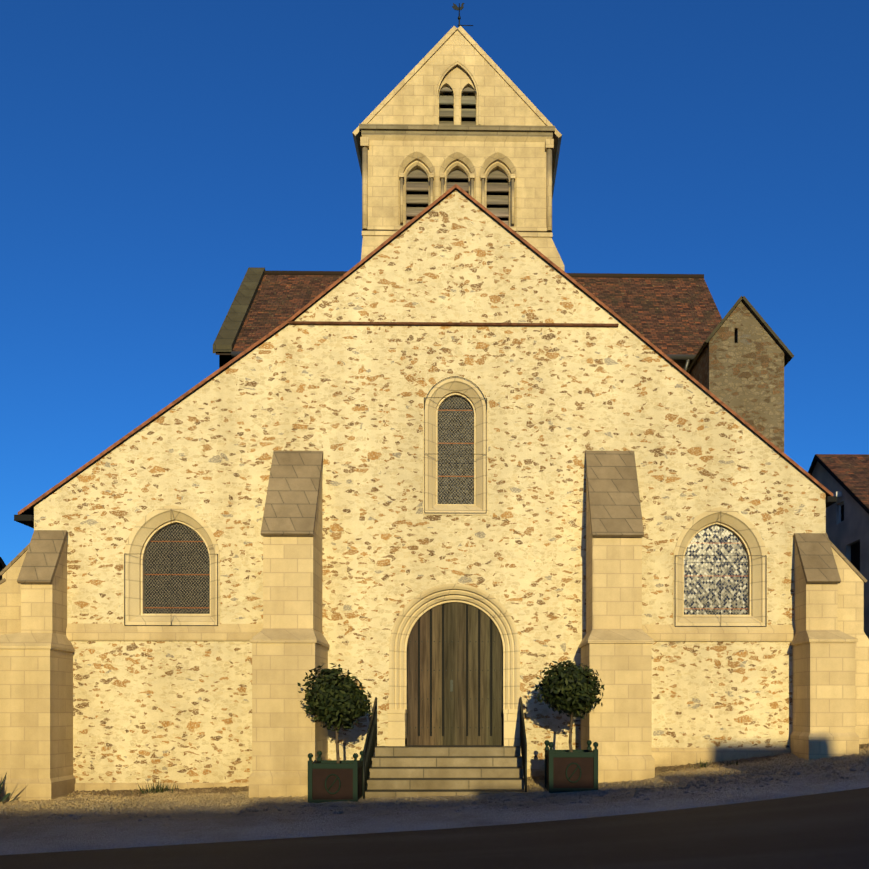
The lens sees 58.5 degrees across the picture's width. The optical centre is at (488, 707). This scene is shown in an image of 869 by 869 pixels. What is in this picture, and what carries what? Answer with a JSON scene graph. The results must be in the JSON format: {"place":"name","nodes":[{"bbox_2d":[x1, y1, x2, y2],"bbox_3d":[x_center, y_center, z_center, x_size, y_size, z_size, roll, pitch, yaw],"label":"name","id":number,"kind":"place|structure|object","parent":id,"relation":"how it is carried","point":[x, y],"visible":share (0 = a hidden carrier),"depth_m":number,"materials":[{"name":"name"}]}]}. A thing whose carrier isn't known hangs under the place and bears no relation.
{"place":"outdoors","nodes":[
{"label":"outdoors","id":0,"kind":"place"},
{"bbox_2d":[0,787,868,868],"bbox_3d":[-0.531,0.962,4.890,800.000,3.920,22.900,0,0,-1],"label":"road","id":1,"kind":"structure","parent":0,"point":[829,830],"depth_m":9.21,"materials":[{"name":"grey asphalt"}]},
{"bbox_2d":[0,0,868,565],"label":"sky","id":2,"kind":"structure","parent":0,"point":[154,154],"materials":[{"name":"blue"}]},
{"bbox_2d":[368,140,546,226],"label":"wall","id":3,"kind":"structure","parent":0,"point":[386,157],"depth_m":22.84,"materials":[{"name":"beige stone"}]},
{"bbox_2d":[811,461,868,638],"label":"house","id":4,"kind":"structure","parent":0,"point":[848,531],"depth_m":18.85,"materials":[{"name":"paint"}]},
{"bbox_2d":[808,454,868,571],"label":"house roof","id":5,"kind":"structure","parent":4,"relation":"on","point":[849,473],"depth_m":19.36,"materials":[{"name":"brown tile"}]},
{"bbox_3d":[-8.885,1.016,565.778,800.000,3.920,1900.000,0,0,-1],"label":"ground","id":6,"kind":"structure","parent":0,"visible":0},
{"bbox_2d":[0,557,5,579],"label":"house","id":7,"kind":"structure","parent":6,"relation":"on","point":[2,565],"depth_m":17.91,"materials":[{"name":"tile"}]},
{"bbox_2d":[34,190,825,782],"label":"facade","id":8,"kind":"structure","parent":6,"relation":"on","point":[348,400],"depth_m":15.83,"materials":[{"name":"beige stone"}]},
{"bbox_2d":[0,451,858,800],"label":"buttresses","id":9,"kind":"structure","parent":8,"relation":"attached to","point":[290,643],"depth_m":14.98,"materials":[{"name":"beige stone"}]},
{"bbox_2d":[66,321,795,791],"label":"facade trim","id":10,"kind":"structure","parent":8,"relation":"attached to","point":[768,633],"depth_m":15.79,"materials":[{"name":"beige stone"}]},
{"bbox_2d":[0,540,868,743],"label":"walls","id":11,"kind":"structure","parent":8,"relation":"attached to","point":[851,601],"depth_m":15.98,"materials":[{"name":"beige stone"}]},
{"bbox_2d":[123,376,767,626],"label":"window frames","id":12,"kind":"structure","parent":8,"relation":"attached to","point":[171,551],"depth_m":16.05,"materials":[{"name":"beige stone"}]},
{"bbox_2d":[124,376,766,626],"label":"window surround edges","id":13,"kind":"object","parent":8,"relation":"attached to","point":[447,512],"visible":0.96,"depth_m":15.79,"materials":[{"name":"grey"}]},
{"bbox_2d":[386,584,521,755],"bbox_3d":[-0.697,-0.654,16.019,2.800,3.760,0.480,0,0,-1],"label":"door surround","id":14,"kind":"object","parent":8,"relation":"attached to","point":[414,609],"visible":0.92,"depth_m":15.93,"materials":[{"name":"beige stone"}]},
{"bbox_2d":[407,602,502,744],"bbox_3d":[-0.700,-0.725,16.236,2.100,3.100,0.125,0,0,-1],"label":"door leaf","id":15,"kind":"object","parent":14,"relation":"in","point":[454,673],"visible":0.88,"depth_m":16.19,"materials":[{"name":"brown wood"}]},
{"bbox_2d":[0,743,868,854],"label":"pavement","id":16,"kind":"structure","parent":6,"relation":"on","point":[20,835],"depth_m":12.02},
{"bbox_2d":[0,773,18,802],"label":"plant","id":17,"kind":"object","parent":16,"relation":"on","point":[4,797],"visible":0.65,"depth_m":14.59,"materials":[{"name":"green plant"}]},
{"bbox_2d":[308,751,362,802],"bbox_3d":[-2.769,1.306,14.128,0.900,0.985,0.895,0,0,-1],"label":"planter","id":18,"kind":"object","parent":16,"relation":"on","point":[332,780],"visible":0.88,"depth_m":13.71,"materials":[{"name":"black"}]},
{"bbox_2d":[297,663,372,762],"bbox_3d":[-2.800,0.107,14.176,1.416,1.889,1.375,0,0,-1],"label":"tree","id":19,"kind":"object","parent":18,"relation":"in","point":[328,685],"depth_m":13.86,"materials":[{"name":"green plant"}]},
{"bbox_2d":[0,744,868,823],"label":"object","id":20,"kind":"object","parent":16,"relation":"on","point":[187,795],"visible":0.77,"depth_m":14.15,"materials":[{"name":"soil"}]},
{"bbox_2d":[544,740,597,792],"bbox_3d":[1.511,1.110,14.192,0.900,0.985,0.895,0,0,-1],"label":"planter","id":21,"kind":"object","parent":16,"relation":"on","point":[569,771],"visible":0.96,"depth_m":13.78,"materials":[{"name":"black"}]},
{"bbox_2d":[535,660,604,751],"bbox_3d":[1.483,-0.006,14.181,1.277,1.729,1.244,0,0,-1],"label":"tree","id":22,"kind":"object","parent":21,"relation":"in","point":[576,678],"depth_m":13.94,"materials":[{"name":"green plant"}]},
{"bbox_2d":[131,759,758,793],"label":"weeds","id":23,"kind":"object","parent":6,"relation":"on","point":[157,789],"visible":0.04,"depth_m":15.46,"materials":[{"name":"green plant"}]},
{"bbox_2d":[365,745,524,797],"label":"steps","id":24,"kind":"structure","parent":6,"relation":"on","point":[424,770],"depth_m":14.76,"materials":[{"name":"beige stone"}]},
{"bbox_2d":[363,697,526,798],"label":"handrails","id":25,"kind":"object","parent":6,"relation":"on","point":[370,744],"visible":0.9,"depth_m":14.73,"materials":[{"name":"black metal"}]},
{"bbox_2d":[213,267,721,371],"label":"tiled roof","id":26,"kind":"structure","parent":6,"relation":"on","point":[676,318],"depth_m":22.46,"materials":[{"name":"tile"}]},
{"bbox_2d":[359,59,563,270],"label":"bell tower","id":27,"kind":"structure","parent":26,"relation":"on","point":[374,237],"depth_m":22.80,"materials":[{"name":"beige stone"}]},
{"bbox_2d":[368,30,545,125],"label":"tower gable","id":28,"kind":"structure","parent":27,"relation":"on","point":[411,101],"depth_m":22.84,"materials":[{"name":"beige stone"}]},
{"bbox_2d":[352,26,561,198],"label":"tower roof","id":29,"kind":"structure","parent":28,"relation":"on","point":[483,54],"depth_m":22.82,"materials":[{"name":"beige stone"}]},
{"bbox_2d":[406,86,508,225],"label":"louvres","id":30,"kind":"object","parent":27,"relation":"attached to","point":[417,195],"visible":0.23,"depth_m":23.14,"materials":[{"name":"black wood"}]},
{"bbox_2d":[452,3,472,26],"bbox_3d":[-0.773,-20.614,23.139,0.640,0.980,0.100,0,0,-1],"label":"weathercock","id":31,"kind":"object","parent":27,"relation":"on","point":[455,7],"visible":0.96,"depth_m":23.13,"materials":[{"name":"black metal"}]},
{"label":"aisle walls","id":32,"kind":"object","parent":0,"visible":0},
{"bbox_2d":[14,184,836,527],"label":"roofs","id":33,"kind":"structure","parent":32,"relation":"on","point":[24,516],"depth_m":15.77,"materials":[{"name":"tile"}]},
{"bbox_2d":[689,301,783,451],"bbox_3d":[6.389,-6.175,20.045,1.870,7.800,1.800,0,0,-1],"label":"turret","id":34,"kind":"object","parent":32,"relation":"on","point":[738,367],"visible":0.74,"depth_m":19.15,"materials":[{"name":"beige stone"}]},
{"bbox_2d":[687,296,793,372],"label":"turret roof","id":35,"kind":"structure","parent":34,"relation":"on","point":[788,355],"depth_m":19.06,"materials":[{"name":"brown tile"}]}
]}

